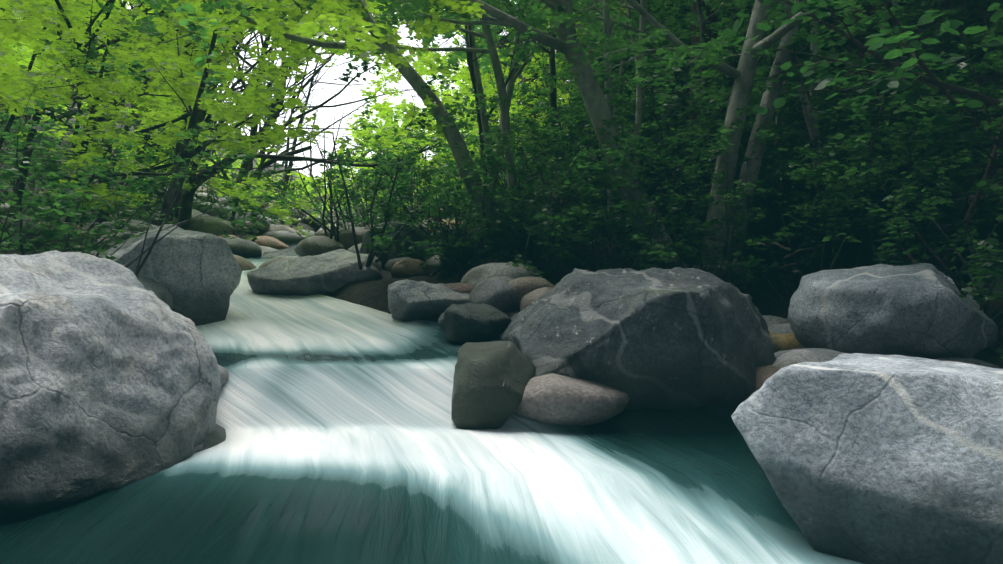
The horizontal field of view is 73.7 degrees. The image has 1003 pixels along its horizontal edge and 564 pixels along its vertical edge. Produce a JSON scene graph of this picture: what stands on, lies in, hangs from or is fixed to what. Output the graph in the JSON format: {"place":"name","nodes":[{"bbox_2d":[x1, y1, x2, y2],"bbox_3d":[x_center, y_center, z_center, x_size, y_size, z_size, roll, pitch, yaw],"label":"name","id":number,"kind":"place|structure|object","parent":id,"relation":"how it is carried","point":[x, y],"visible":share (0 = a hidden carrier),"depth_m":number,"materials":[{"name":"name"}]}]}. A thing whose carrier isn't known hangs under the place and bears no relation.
{"place":"outdoors","nodes":[
{"label":"outdoors","id":0,"kind":"place"},
{"bbox_2d":[122,0,567,195],"label":"sky","id":1,"kind":"structure","parent":0,"point":[344,97],"materials":[{"name":"white"}]},
{"bbox_2d":[0,222,864,563],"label":"water","id":2,"kind":"structure","parent":0,"point":[346,440],"depth_m":4.29,"materials":[{"name":"teal liquid"}]},
{"bbox_2d":[0,0,1002,519],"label":"terrain","id":3,"kind":"structure","parent":0,"point":[372,294],"depth_m":11.39,"materials":[{"name":"green plant"}]},
{"bbox_2d":[0,250,220,517],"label":"boulder","id":4,"kind":"object","parent":3,"relation":"on","point":[109,375],"visible":0.94,"depth_m":4.41,"materials":[{"name":"grey stone"}]},
{"bbox_2d":[101,224,241,325],"bbox_3d":[-4.726,0.015,8.628,2.233,1.560,1.930,0,0,43],"label":"boulder","id":5,"kind":"object","parent":3,"relation":"on","point":[197,274],"visible":0.38,"depth_m":8.18,"materials":[{"name":"grey stone"}]},
{"bbox_2d":[247,249,380,295],"bbox_3d":[-2.922,-0.037,10.581,2.011,0.997,1.905,0,0,-16],"label":"boulder","id":6,"kind":"object","parent":3,"relation":"on","point":[323,274],"visible":0.58,"depth_m":9.81,"materials":[{"name":"grey stone"}]},
{"bbox_2d":[0,0,635,236],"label":"bright leaves","id":7,"kind":"object","parent":3,"relation":"on","point":[306,26],"visible":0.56,"depth_m":9.69,"materials":[{"name":"green plant"}]},
{"bbox_2d":[0,1,673,120],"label":"canopy leaves","id":8,"kind":"object","parent":3,"relation":"on","point":[505,64],"depth_m":35.11,"materials":[{"name":"green plant"}]},
{"bbox_2d":[359,221,428,267],"bbox_3d":[-1.883,-0.573,11.729,1.377,0.971,1.128,0,0,-14],"label":"boulder","id":9,"kind":"object","parent":3,"relation":"on","point":[394,252],"visible":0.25,"depth_m":11.27,"materials":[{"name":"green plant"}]},
{"bbox_2d":[388,279,469,320],"bbox_3d":[-0.892,0.244,8.504,1.135,0.555,0.999,0,0,18],"label":"boulder","id":10,"kind":"object","parent":3,"relation":"on","point":[408,300],"visible":0.73,"depth_m":8.19,"materials":[{"name":"grey stone"}]},
{"bbox_2d":[438,303,510,343],"bbox_3d":[-0.294,0.470,7.282,0.775,0.486,0.878,0,0,-10],"label":"rock","id":11,"kind":"object","parent":3,"relation":"on","point":[467,322],"visible":0.9,"depth_m":7.02,"materials":[{"name":"grey stone"}]},
{"bbox_2d":[16,0,942,163],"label":"leaves","id":12,"kind":"object","parent":3,"relation":"on","point":[592,43],"visible":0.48,"depth_m":10.66,"materials":[{"name":"green plant"}]},
{"bbox_2d":[451,341,535,429],"bbox_3d":[-0.111,0.879,5.954,0.670,0.783,1.085,27,7,-14],"label":"wet rock","id":13,"kind":"object","parent":3,"relation":"on","point":[491,380],"visible":0.88,"depth_m":5.50,"materials":[{"name":"grey stone"}]},
{"bbox_2d":[0,0,1002,353],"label":"trees","id":14,"kind":"object","parent":3,"relation":"on","point":[180,198],"depth_m":10.85,"materials":[{"name":"green plant"}]},
{"bbox_2d":[112,1,625,211],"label":"leaves","id":15,"kind":"object","parent":14,"relation":"attached to","point":[488,91],"visible":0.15,"depth_m":21.46,"materials":[{"name":"green plant"}]},
{"bbox_2d":[0,0,1002,358],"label":"shrub leaves","id":16,"kind":"object","parent":3,"relation":"on","point":[648,156],"visible":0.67,"depth_m":9.86,"materials":[{"name":"green plant"}]},
{"bbox_2d":[0,184,1002,452],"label":"river rocks","id":17,"kind":"object","parent":3,"relation":"on","point":[546,398],"visible":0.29,"depth_m":8.51,"materials":[{"name":"grey stone"}]},
{"bbox_2d":[494,267,775,411],"bbox_3d":[1.307,0.795,7.034,2.620,1.880,2.936,0,0,-11],"label":"boulder","id":18,"kind":"object","parent":3,"relation":"on","point":[677,338],"visible":0.54,"depth_m":5.76,"materials":[{"name":"grey stone"}]},
{"bbox_2d":[438,0,894,182],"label":"cedar wood","id":19,"kind":"object","parent":3,"relation":"on","point":[713,35],"visible":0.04,"depth_m":15.01,"materials":[{"name":"plant"}]},
{"bbox_2d":[434,1,688,100],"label":"cedar leaves","id":20,"kind":"object","parent":19,"relation":"attached to","point":[686,9],"visible":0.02,"depth_m":21.65,"materials":[{"name":"green plant"}]},
{"bbox_2d":[705,0,1002,275],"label":"wood","id":21,"kind":"object","parent":3,"relation":"on","point":[932,80],"visible":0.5,"depth_m":8.03,"materials":[{"name":"brown plant"}]},
{"bbox_2d":[722,0,1002,195],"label":"leaves","id":22,"kind":"object","parent":21,"relation":"attached to","point":[893,54],"visible":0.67,"depth_m":7.32,"materials":[{"name":"green plant"}]},
{"bbox_2d":[731,353,1002,563],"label":"boulder","id":23,"kind":"object","parent":3,"relation":"on","point":[877,459],"visible":0.98,"depth_m":3.22,"materials":[{"name":"grey stone"}]},
{"bbox_2d":[787,263,997,358],"bbox_3d":[4.337,0.446,7.262,2.002,1.328,1.775,10,1,-27],"label":"boulder","id":24,"kind":"object","parent":3,"relation":"on","point":[925,310],"visible":0.81,"depth_m":6.65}
]}

